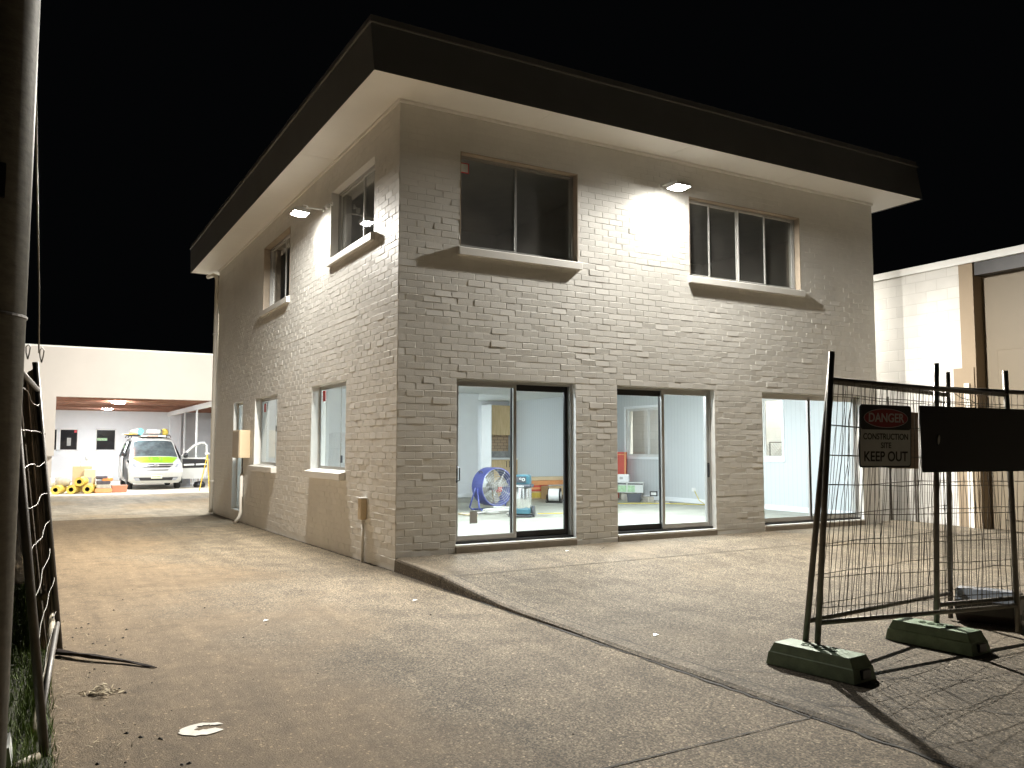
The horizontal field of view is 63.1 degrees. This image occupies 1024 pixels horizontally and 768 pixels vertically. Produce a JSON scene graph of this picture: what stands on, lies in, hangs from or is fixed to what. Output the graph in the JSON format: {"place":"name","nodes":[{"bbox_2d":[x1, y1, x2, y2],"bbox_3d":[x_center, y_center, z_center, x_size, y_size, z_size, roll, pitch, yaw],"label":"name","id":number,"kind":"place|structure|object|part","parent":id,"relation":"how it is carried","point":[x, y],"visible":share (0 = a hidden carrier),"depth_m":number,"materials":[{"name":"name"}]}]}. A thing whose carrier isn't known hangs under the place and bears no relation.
{"place":"outdoors","nodes":[
{"label":"outdoors","id":0,"kind":"place"},
{"bbox_2d":[6,581,61,767],"bbox_3d":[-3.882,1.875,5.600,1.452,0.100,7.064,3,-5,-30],"label":"grass","id":1,"kind":"structure","parent":0,"point":[25,637],"depth_m":4.87,"materials":[{"name":"green plant"}]},
{"bbox_2d":[6,733,12,767],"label":"white fence foot","id":2,"kind":"object","parent":1,"relation":"on","point":[9,754],"visible":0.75,"depth_m":3.87},
{"bbox_2d":[0,0,40,767],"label":"steel pole","id":3,"kind":"object","parent":1,"relation":"on","point":[19,31],"visible":1,"depth_m":3.37,"materials":[{"name":"grey metal"}]},
{"bbox_2d":[35,93,39,352],"bbox_3d":[-2.803,-1.002,4.928,0.019,1.361,2.966,2,-5,-28],"label":"stay cable","id":4,"kind":"object","parent":3,"relation":"hanging from","point":[36,160],"visible":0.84,"depth_m":4.87,"materials":[{"name":"grey metal"}]},
{"bbox_2d":[15,752,40,766],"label":"pale stick","id":5,"kind":"object","parent":1,"relation":"on","point":[38,755],"visible":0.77,"depth_m":3.95,"materials":[{"name":"beige wood"}]},
{"bbox_2d":[18,344,62,756],"bbox_3d":[-2.891,0.759,5.100,0.330,2.267,2.423,2,-5,-28],"label":"fence","id":6,"kind":"object","parent":1,"relation":"on","point":[41,689],"visible":0.93,"depth_m":4.05,"materials":[{"name":"metal"}]},
{"bbox_2d":[28,611,54,734],"bbox_3d":[-2.946,1.756,5.266,0.059,0.283,2.089,2,-5,-27],"label":"bent batten","id":7,"kind":"object","parent":1,"relation":"on","point":[50,621],"visible":0.42,"depth_m":5.67,"materials":[{"name":"white wood"}]},
{"bbox_2d":[50,478,208,496],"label":"shed floor","id":8,"kind":"structure","parent":0,"point":[150,488],"depth_m":31.18,"materials":[{"name":"grey concrete"}]},
{"bbox_2d":[50,485,66,494],"bbox_3d":[-15.703,3.650,28.876,0.310,0.310,0.900,1,-4,-15],"label":"yellow roll","id":9,"kind":"object","parent":8,"relation":"on","point":[57,489],"visible":0.98,"depth_m":28.50,"materials":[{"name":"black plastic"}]},
{"bbox_2d":[51,477,54,486],"bbox_3d":[-15.985,3.408,28.922,0.420,0.340,0.340,3,-5,-30],"label":"plastic sheet","id":10,"kind":"object","parent":9,"relation":"on","point":[52,481],"visible":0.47,"depth_m":28.84,"materials":[{"name":"white plastic"}]},
{"bbox_2d":[55,476,70,486],"bbox_3d":[-15.690,3.401,29.092,0.500,0.400,0.400,3,-5,-30],"label":"plastic sheet","id":11,"kind":"object","parent":9,"relation":"on","point":[64,481],"visible":0.92,"depth_m":28.97,"materials":[{"name":"beige plastic"}]},
{"bbox_2d":[66,484,81,493],"bbox_3d":[-15.295,3.668,29.109,0.310,0.310,0.900,1,-4,-15],"label":"yellow roll","id":12,"kind":"object","parent":8,"relation":"on","point":[72,489],"visible":0.94,"depth_m":28.72,"materials":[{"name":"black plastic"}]},
{"bbox_2d":[74,477,88,485],"bbox_3d":[-15.086,3.414,29.247,0.310,0.310,0.900,1,-4,-15],"label":"yellow roll","id":13,"kind":"object","parent":12,"relation":"on","point":[80,481],"visible":1,"depth_m":28.85,"materials":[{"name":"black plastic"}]},
{"bbox_2d":[72,466,91,491],"bbox_3d":[-15.564,3.440,30.142,0.600,0.922,0.500,3,-5,-30],"label":"cardboard box","id":14,"kind":"object","parent":8,"relation":"on","point":[77,471],"visible":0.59,"depth_m":29.91,"materials":[{"name":"yellow cardboard"}]},
{"bbox_2d":[82,484,95,493],"bbox_3d":[-14.861,3.687,29.356,0.310,0.310,0.900,1,-4,-15],"label":"yellow roll","id":15,"kind":"object","parent":8,"relation":"on","point":[88,489],"visible":0.93,"depth_m":28.96,"materials":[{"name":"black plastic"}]},
{"bbox_2d":[83,469,95,492],"bbox_3d":[-15.062,3.457,29.704,0.360,0.822,0.355,3,-5,-30],"label":"cardboard box","id":16,"kind":"object","parent":8,"relation":"on","point":[90,474],"visible":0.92,"depth_m":29.58,"materials":[{"name":"yellow cardboard"}]},
{"bbox_2d":[94,488,111,492],"bbox_3d":[-14.488,3.771,29.522,0.568,0.170,0.400,3,-5,-30],"label":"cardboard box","id":17,"kind":"object","parent":8,"relation":"on","point":[103,490],"visible":0.92,"depth_m":29.35,"materials":[{"name":"orange cardboard"}]},
{"bbox_2d":[95,484,110,488],"bbox_3d":[-14.488,3.622,29.533,0.480,0.150,0.400,3,-5,-30],"label":"goods bag","id":18,"kind":"object","parent":17,"relation":"on","point":[97,486],"visible":0.94,"depth_m":29.36,"materials":[{"name":"white plastic"}]},
{"bbox_2d":[96,481,110,483],"bbox_3d":[-14.488,3.492,29.543,0.447,0.130,0.400,3,-5,-30],"label":"goods bag","id":19,"kind":"object","parent":18,"relation":"on","point":[103,482],"visible":0.92,"depth_m":29.38,"materials":[{"name":"grey plastic"}]},
{"bbox_2d":[101,477,112,480],"bbox_3d":[-14.383,3.382,29.611,0.360,0.120,0.400,3,-5,-30],"label":"goods bag","id":20,"kind":"object","parent":19,"relation":"on","point":[109,479],"visible":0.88,"depth_m":29.47,"materials":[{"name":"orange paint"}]},
{"bbox_2d":[95,476,107,479],"bbox_3d":[-14.540,3.315,29.526,0.380,0.120,0.400,3,-5,-30],"label":"goods bag","id":21,"kind":"object","parent":20,"relation":"on","point":[101,477],"visible":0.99,"depth_m":29.36,"materials":[{"name":"white plastic"}]},
{"bbox_2d":[24,344,212,489],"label":"shed","id":22,"kind":"structure","parent":8,"relation":"on","point":[169,391],"depth_m":30.12,"materials":[{"name":"white paint"}]},
{"bbox_2d":[54,429,57,450],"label":"window","id":23,"kind":"structure","parent":22,"relation":"in","point":[56,430],"depth_m":39.94,"materials":[{"name":"white paint"}]},
{"bbox_2d":[59,429,78,450],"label":"window","id":24,"kind":"structure","parent":22,"relation":"in","point":[68,438],"depth_m":40.23,"materials":[{"name":"black glass"}]},
{"bbox_2d":[95,429,115,450],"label":"window","id":25,"kind":"structure","parent":22,"relation":"in","point":[105,440],"depth_m":41.03,"materials":[{"name":"black glass"}]},
{"bbox_2d":[111,401,124,403],"bbox_3d":[-15.435,0.730,32.673,0.510,0.080,0.510,3,-5,-30],"label":"shed light","id":26,"kind":"object","parent":22,"relation":"attached to","point":[118,402],"visible":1,"depth_m":32.50,"materials":[{"name":"white paint"}]},
{"bbox_2d":[111,485,127,492],"bbox_3d":[-14.078,3.753,29.874,0.518,0.260,0.400,3,-5,-30],"label":"plastic tray","id":27,"kind":"object","parent":8,"relation":"on","point":[119,488],"visible":0.95,"depth_m":29.70,"materials":[{"name":"orange plastic"}]},
{"bbox_2d":[118,437,207,488],"bbox_3d":[-14.337,3.179,34.106,3.192,2.045,5.133,2,-5,-29],"label":"parked van","id":28,"kind":"object","parent":8,"relation":"on","point":[149,459],"visible":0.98,"depth_m":32.62,"materials":[{"name":"white metal"}]},
{"bbox_3d":[-15.803,3.081,33.892,0.274,1.463,1.350,2,-5,-29],"label":"door","id":29,"kind":"part","parent":28,"relation":"part of","materials":[{"name":"silver metal"}]},
{"bbox_2d":[125,434,170,437],"bbox_3d":[-15.144,2.180,34.636,1.521,0.130,2.444,3,-5,-30],"label":"roof rack","id":30,"kind":"object","parent":28,"relation":"on","point":[141,434],"visible":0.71,"depth_m":33.51,"materials":[{"name":"grey metal"}]},
{"bbox_2d":[129,428,143,433],"bbox_3d":[-15.584,1.990,34.554,0.239,0.239,3.130,3,-5,-30],"label":"carry tube","id":31,"kind":"object","parent":30,"relation":"on","point":[140,431],"visible":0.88,"depth_m":33.24,"materials":[{"name":"white paint"}]},
{"bbox_2d":[160,429,168,434],"bbox_3d":[-14.114,1.959,33.857,0.300,0.292,0.280,3,-5,-30],"label":"canvas bag","id":32,"kind":"object","parent":30,"relation":"on","point":[164,432],"visible":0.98,"depth_m":33.76,"materials":[{"name":"yellow fabric"}]},
{"bbox_3d":[-12.620,3.045,33.249,1.075,1.486,0.354,4,-6,-38],"label":"door","id":33,"kind":"part","parent":28,"relation":"part of","materials":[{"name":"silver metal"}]},
{"bbox_3d":[-14.567,2.109,33.731,0.400,0.060,0.750,3,-5,-30],"label":"bundle","id":34,"kind":"object","parent":28,"relation":"on","visible":0},
{"bbox_2d":[147,430,159,433],"bbox_3d":[-14.515,1.940,33.744,0.494,0.180,0.180,3,-5,-30],"label":"carry tube","id":35,"kind":"object","parent":34,"relation":"on","point":[153,431],"visible":1,"depth_m":33.68,"materials":[{"name":"white paint"}]},
{"bbox_2d":[180,479,189,486],"bbox_3d":[-13.409,4.013,34.107,0.370,0.382,0.500,3,-5,-30],"label":"steel crate","id":36,"kind":"object","parent":8,"relation":"on","point":[185,483],"visible":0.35,"depth_m":33.89,"materials":[{"name":"grey metal"}]},
{"bbox_2d":[193,481,204,487],"bbox_3d":[-12.601,4.036,33.587,0.480,0.260,0.480,3,-5,-30],"label":"tool bag","id":37,"kind":"object","parent":8,"relation":"on","point":[196,484],"visible":0.8,"depth_m":33.42,"materials":[{"name":"black fabric"}]},
{"bbox_2d":[199,453,209,490],"bbox_3d":[-11.181,3.269,31.018,0.788,1.416,0.610,-4,-6,40],"label":"step ladder","id":38,"kind":"object","parent":8,"relation":"on","point":[207,459],"visible":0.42,"depth_m":30.87,"materials":[{"name":"yellow metal"}]},
{"bbox_2d":[50,493,216,520],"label":"yard","id":39,"kind":"structure","parent":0,"point":[63,508],"depth_m":22.72,"materials":[{"name":"concrete"}]},
{"bbox_2d":[14,515,957,767],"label":"driveway","id":40,"kind":"structure","parent":0,"point":[414,684],"depth_m":5.39,"materials":[{"name":"grey concrete"}]},
{"bbox_2d":[17,369,52,648],"bbox_3d":[-9.752,1.751,16.526,0.410,2.231,24.267,3,-5,-31],"label":"wire fence","id":41,"kind":"object","parent":40,"relation":"on","point":[30,438],"visible":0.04,"depth_m":6.24,"materials":[{"name":"black metal"}]},
{"bbox_2d":[50,621,149,767],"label":"straw litter","id":42,"kind":"object","parent":40,"relation":"on","point":[86,713],"visible":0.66,"depth_m":4.59,"materials":[{"name":"beige plant"}]},
{"bbox_2d":[79,683,123,695],"bbox_3d":[-2.515,1.872,5.114,0.265,0.041,0.219,-4,-6,42],"label":"leaf pile","id":43,"kind":"object","parent":40,"relation":"on","point":[96,687],"visible":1,"depth_m":5.10,"materials":[{"name":"plant"}]},
{"bbox_2d":[55,649,156,667],"bbox_3d":[-2.863,1.925,5.852,0.952,0.042,0.057,-2,-5,22],"label":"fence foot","id":44,"kind":"object","parent":40,"relation":"on","point":[77,654],"visible":0.98,"depth_m":5.87},
{"bbox_2d":[179,722,222,735],"bbox_3d":[-1.657,1.841,4.448,0.236,0.001,0.210,3,-5,-30],"label":"paint mark","id":45,"kind":"object","parent":40,"relation":"on","point":[188,730],"visible":1,"depth_m":4.42,"materials":[{"name":"white paint"}]},
{"bbox_2d":[72,536,922,766],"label":"dirt crumbs","id":46,"kind":"object","parent":40,"relation":"on","point":[140,736],"visible":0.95,"depth_m":5.18,"materials":[{"name":"brown soil"}]},
{"bbox_2d":[190,14,922,570],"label":"two storey building","id":47,"kind":"structure","parent":40,"relation":"on","point":[552,264],"depth_m":12.59,"materials":[{"name":"brick"}]},
{"bbox_2d":[236,403,242,508],"bbox_3d":[-5.913,1.572,18.263,0.020,2.331,0.930,3,-5,-30],"label":"door","id":48,"kind":"structure","parent":47,"relation":"in","point":[237,507],"depth_m":18.60,"materials":[{"name":"white metal"}]},
{"bbox_2d":[232,430,250,522],"bbox_3d":[-5.633,1.938,17.276,0.227,1.955,0.670,3,-5,-30],"label":"meter box","id":49,"kind":"object","parent":47,"relation":"attached to","point":[241,444],"visible":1,"depth_m":17.10,"materials":[{"name":"grey plastic"}]},
{"bbox_2d":[232,431,239,456],"bbox_3d":[-5.725,1.244,17.275,0.014,0.530,0.630,3,-5,-30],"label":"door","id":50,"kind":"structure","parent":49,"relation":"in","point":[236,434],"depth_m":17.24,"materials":[{"name":"beige metal"}]},
{"bbox_2d":[248,396,276,472],"bbox_3d":[-4.738,0.967,16.081,0.254,1.443,1.856,3,-5,-30],"label":"window","id":51,"kind":"structure","parent":47,"relation":"in","point":[270,467],"depth_m":16.19,"materials":[{"name":"metal"}]},
{"bbox_2d":[259,226,290,316],"bbox_3d":[-4.415,-2.084,15.825,0.252,1.390,2.055,3,-5,-30],"label":"window","id":52,"kind":"structure","parent":47,"relation":"in","point":[268,283],"depth_m":16.62,"materials":[{"name":"metal"}]},
{"bbox_2d":[290,205,324,216],"bbox_3d":[-3.197,-2.719,13.057,0.497,0.217,0.315,6,-7,-29],"label":"flood light","id":53,"kind":"object","parent":47,"relation":"attached to","point":[298,211],"visible":1,"depth_m":12.92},
{"bbox_2d":[304,382,345,480],"bbox_3d":[-2.779,0.710,12.661,0.254,1.443,1.783,3,-5,-30],"label":"window","id":54,"kind":"structure","parent":47,"relation":"in","point":[332,474],"depth_m":12.73,"materials":[{"name":"metal"}]},
{"bbox_2d":[326,201,333,208],"bbox_3d":[-2.811,-2.756,12.818,0.117,0.140,0.080,3,-5,-30],"label":"motion sensor","id":55,"kind":"object","parent":47,"relation":"attached to","point":[329,204],"visible":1,"depth_m":12.79,"materials":[{"name":"white paint"}]},
{"bbox_2d":[326,164,374,266],"bbox_3d":[-2.273,-2.445,12.094,0.252,1.170,1.983,3,-5,-30],"label":"window","id":56,"kind":"structure","parent":47,"relation":"in","point":[342,253],"depth_m":12.16,"materials":[{"name":"metal"}]},
{"bbox_2d":[357,497,366,561],"bbox_3d":[-1.988,1.925,11.021,0.096,0.845,0.140,3,-5,-30],"label":"junction box","id":57,"kind":"object","parent":47,"relation":"attached to","point":[362,509],"visible":1,"depth_m":11.00,"materials":[{"name":"white paint"}]},
{"bbox_2d":[458,506,508,515],"bbox_3d":[-0.348,2.341,15.341,1.209,0.115,0.857,3,-5,-30],"label":"sheet","id":58,"kind":"object","parent":47,"relation":"on","point":[499,510],"visible":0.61,"depth_m":15.24,"materials":[{"name":"fabric"}]},
{"bbox_2d":[469,467,509,510],"bbox_3d":[-0.381,2.067,16.480,0.892,0.835,0.375,3,-5,-36],"label":"drum fan","id":59,"kind":"object","parent":47,"relation":"on","point":[479,490],"visible":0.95,"depth_m":16.40},
{"bbox_2d":[481,404,517,490],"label":"kitchen cupboards","id":60,"kind":"object","parent":47,"relation":"on","point":[495,431],"visible":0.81,"depth_m":23.80,"materials":[{"name":"brown wood"}]},
{"bbox_2d":[456,379,575,546],"bbox_3d":[0.037,1.031,11.136,1.837,2.140,0.206,3,-5,-30],"label":"sliding door","id":61,"kind":"structure","parent":47,"relation":"in","point":[566,533],"depth_m":11.20,"materials":[{"name":"metal"}]},
{"bbox_2d":[492,491,540,499],"bbox_3d":[0.468,2.672,20.098,2.000,0.182,0.303,3,-5,-30],"label":"long carton","id":62,"kind":"object","parent":47,"relation":"on","point":[536,494],"visible":0.3,"depth_m":19.98,"materials":[{"name":"cardboard"}]},
{"bbox_2d":[492,485,548,491],"bbox_3d":[0.207,2.498,19.962,1.400,0.137,0.303,3,-5,-30],"label":"long carton","id":63,"kind":"object","parent":62,"relation":"on","point":[536,488],"visible":0.3,"depth_m":19.99,"materials":[{"name":"orange cardboard"}]},
{"bbox_2d":[531,480,562,484],"bbox_3d":[0.549,2.390,20.179,2.400,0.107,0.320,3,-5,-30],"label":"long carton","id":64,"kind":"object","parent":63,"relation":"on","point":[548,482],"visible":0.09,"depth_m":20.21,"materials":[{"name":"orange cardboard"}]},
{"bbox_2d":[494,476,562,480],"bbox_3d":[0.518,2.290,20.192,2.350,0.087,0.280,3,-5,-30],"label":"long carton","id":65,"kind":"object","parent":64,"relation":"on","point":[545,478],"visible":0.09,"depth_m":20.23,"materials":[{"name":"cardboard"}]},
{"bbox_2d":[458,151,582,269],"bbox_3d":[0.101,-2.323,11.375,1.925,1.384,0.232,3,-5,-30],"label":"window","id":66,"kind":"structure","parent":47,"relation":"in","point":[465,250],"depth_m":11.44,"materials":[{"name":"glass"}]},
{"bbox_2d":[508,474,535,516],"bbox_3d":[0.175,1.991,14.843,0.450,0.745,0.400,-1,-4,10],"label":"workshop vacuum","id":67,"kind":"object","parent":47,"relation":"on","point":[524,506],"visible":0.95,"depth_m":14.69,"materials":[{"name":"metal"}]},
{"bbox_2d":[541,485,562,498],"bbox_3d":[1.022,2.599,19.990,0.550,0.312,0.350,3,-5,-30],"label":"carton","id":68,"kind":"object","parent":47,"relation":"on","point":[544,490],"visible":0.49,"depth_m":19.87,"materials":[{"name":"cardboard"}]},
{"bbox_2d":[546,488,562,502],"bbox_3d":[0.954,2.491,18.670,0.367,0.323,0.310,-1,-4,10],"label":"cable reel","id":69,"kind":"object","parent":47,"relation":"on","point":[554,495],"visible":1,"depth_m":18.56,"materials":[{"name":"white paint"}]},
{"bbox_2d":[538,491,704,513],"bbox_3d":[2.039,2.404,17.218,4.627,0.285,1.503,3,-5,-37],"label":"extension cord","id":70,"kind":"object","parent":47,"relation":"on","point":[639,503],"visible":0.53,"depth_m":18.21,"materials":[{"name":"plastic"}]},
{"bbox_2d":[617,452,626,497],"bbox_3d":[2.652,2.230,20.458,0.330,1.122,0.266,-1,-4,15],"label":"tall carton","id":71,"kind":"object","parent":47,"relation":"on","point":[622,462],"visible":0.2,"depth_m":20.34,"materials":[{"name":"red cardboard"}]},
{"bbox_2d":[619,493,627,499],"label":"carton","id":72,"kind":"object","parent":47,"relation":"on","point":[622,496],"visible":0.42,"depth_m":19.60,"materials":[{"name":"white cardboard"}]},
{"bbox_2d":[618,482,626,492],"bbox_3d":[2.554,2.436,19.706,0.380,0.247,0.283,-1,-4,15],"label":"carton","id":73,"kind":"object","parent":72,"relation":"on","point":[622,487],"visible":0.39,"depth_m":19.55,"materials":[{"name":"green cardboard"}]},
{"bbox_2d":[618,474,629,481],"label":"carton","id":74,"kind":"object","parent":73,"relation":"on","point":[623,477],"visible":0.62,"depth_m":19.57,"materials":[{"name":"white cardboard"}]},
{"bbox_2d":[627,482,643,492],"bbox_3d":[2.905,2.429,19.596,0.380,0.247,0.283,-1,-4,15],"label":"carton","id":75,"kind":"object","parent":72,"relation":"on","point":[635,487],"visible":0.94,"depth_m":19.46,"materials":[{"name":"white cardboard"}]},
{"bbox_2d":[627,493,641,501],"bbox_3d":[2.774,2.579,18.888,0.317,0.190,0.200,-1,-4,15],"label":"tub","id":76,"kind":"object","parent":47,"relation":"on","point":[633,497],"visible":1,"depth_m":18.80,"materials":[{"name":"grey plastic"}]},
{"bbox_2d":[627,407,658,456],"bbox_3d":[3.214,1.172,20.169,0.070,1.170,1.260,3,-5,-30],"label":"window","id":77,"kind":"structure","parent":47,"relation":"in","point":[656,408],"depth_m":20.26,"materials":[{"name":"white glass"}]},
{"bbox_2d":[643,496,653,501],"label":"carton","id":78,"kind":"object","parent":47,"relation":"on","point":[648,499],"visible":1,"depth_m":18.83,"materials":[{"name":"white cardboard"}]},
{"bbox_2d":[650,491,657,495],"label":"carton","id":79,"kind":"object","parent":78,"relation":"on","point":[653,493],"visible":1,"depth_m":18.93,"materials":[{"name":"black cardboard"}]},
{"bbox_2d":[617,386,716,535],"bbox_3d":[2.261,1.129,12.404,1.863,2.140,0.206,3,-5,-30],"label":"sliding door","id":80,"kind":"structure","parent":47,"relation":"in","point":[655,528],"depth_m":12.46,"materials":[{"name":"metal"}]},
{"bbox_2d":[660,179,691,191],"bbox_3d":[2.388,-2.948,12.354,0.315,0.217,0.497,3,-7,-30],"label":"flood light","id":81,"kind":"object","parent":47,"relation":"attached to","point":[677,185],"visible":1,"depth_m":12.18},
{"bbox_2d":[688,197,804,296],"bbox_3d":[3.758,-2.170,13.460,2.517,1.353,0.232,3,-5,-30],"label":"window","id":82,"kind":"structure","parent":47,"relation":"in","point":[795,288],"depth_m":13.52,"materials":[{"name":"metal"}]},
{"bbox_2d":[762,399,781,458],"bbox_3d":[5.025,0.910,17.011,0.070,1.220,1.400,3,-5,-30],"label":"window","id":83,"kind":"structure","parent":47,"relation":"in","point":[765,456],"depth_m":16.84,"materials":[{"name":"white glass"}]},
{"bbox_2d":[766,442,781,455],"bbox_3d":[5.509,1.904,16.844,0.028,1.472,1.126,3,-5,-30],"label":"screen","id":84,"kind":"object","parent":47,"relation":"on","point":[770,448],"visible":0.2,"depth_m":17.13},
{"bbox_2d":[762,393,863,526],"bbox_3d":[4.997,1.250,13.963,2.388,2.140,0.206,3,-5,-30],"label":"sliding door","id":85,"kind":"structure","parent":47,"relation":"in","point":[795,520],"depth_m":14.01,"materials":[{"name":"metal"}]},
{"bbox_2d":[394,557,1006,767],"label":"kerb","id":86,"kind":"structure","parent":40,"relation":"on","point":[415,569],"depth_m":5.54,"materials":[{"name":"concrete"}]},
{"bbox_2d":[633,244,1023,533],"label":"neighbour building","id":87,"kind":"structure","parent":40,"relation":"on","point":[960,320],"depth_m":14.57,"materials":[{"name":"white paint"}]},
{"bbox_2d":[997,348,1023,520],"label":"roller door","id":88,"kind":"structure","parent":87,"relation":"in","point":[1012,360],"depth_m":13.81,"materials":[{"name":"beige metal"}]},
{"bbox_2d":[25,0,1023,353],"label":"sky","id":89,"kind":"structure","parent":0,"point":[151,114],"materials":[{"name":"black"}]},
{"bbox_2d":[408,520,984,575],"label":"footpath slab","id":90,"kind":"structure","parent":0,"point":[461,564],"depth_m":11.05,"materials":[{"name":"concrete"}]},
{"bbox_2d":[441,529,1023,767],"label":"front pad","id":91,"kind":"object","parent":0,"point":[737,614],"visible":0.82,"depth_m":7.04,"materials":[{"name":"concrete"}]},
{"bbox_2d":[766,638,875,684],"bbox_3d":[2.036,1.823,5.527,0.249,0.156,0.680,3,-5,-37],"label":"fence block","id":92,"kind":"object","parent":91,"relation":"on","point":[840,665],"depth_m":5.41,"materials":[{"name":"green plastic"}]},
{"bbox_2d":[802,369,952,641],"bbox_3d":[2.899,0.868,6.375,2.165,2.083,0.188,3,-5,-37],"label":"fence","id":93,"kind":"object","parent":91,"relation":"on","point":[808,619],"visible":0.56,"depth_m":6.21,"materials":[{"name":"metal"}]},
{"bbox_2d":[888,412,918,468],"bbox_3d":[3.034,0.431,6.461,0.412,0.455,0.017,3,-5,-34],"label":"brown board","id":94,"kind":"object","parent":93,"relation":"attached to","point":[915,465],"visible":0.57,"depth_m":6.54,"materials":[{"name":"brown wood"}]},
{"bbox_2d":[814,351,1021,643],"bbox_3d":[3.026,0.851,6.121,2.091,2.097,0.130,2,-5,-24],"label":"fence","id":95,"kind":"object","parent":91,"relation":"on","point":[819,621],"visible":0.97,"depth_m":6.04,"materials":[{"name":"metal"}]},
{"bbox_2d":[859,404,910,467],"bbox_3d":[2.663,0.372,5.937,0.532,0.447,0.023,2,-5,-26],"label":"danger sign","id":96,"kind":"object","parent":95,"relation":"attached to","point":[884,435],"visible":1,"depth_m":5.93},
{"bbox_2d":[885,617,990,656],"bbox_3d":[3.130,1.850,6.152,0.249,0.156,0.680,3,-5,-34],"label":"fence block","id":97,"kind":"object","parent":91,"relation":"on","point":[966,641],"depth_m":6.04,"materials":[{"name":"green plastic"}]},
{"bbox_2d":[933,363,1023,622],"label":"fence","id":98,"kind":"object","parent":91,"relation":"on","point":[937,602],"visible":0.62,"depth_m":6.36,"materials":[{"name":"metal"}]},
{"bbox_2d":[919,405,1023,471],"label":"black board","id":99,"kind":"object","parent":98,"relation":"attached to","point":[962,439],"visible":1,"depth_m":6.36,"materials":[{"name":"black plastic"}]},
{"bbox_2d":[954,585,1023,627],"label":"dark bin","id":100,"kind":"object","parent":91,"relation":"on","point":[1003,617],"visible":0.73,"depth_m":6.75,"materials":[{"name":"black plastic"}]}
]}

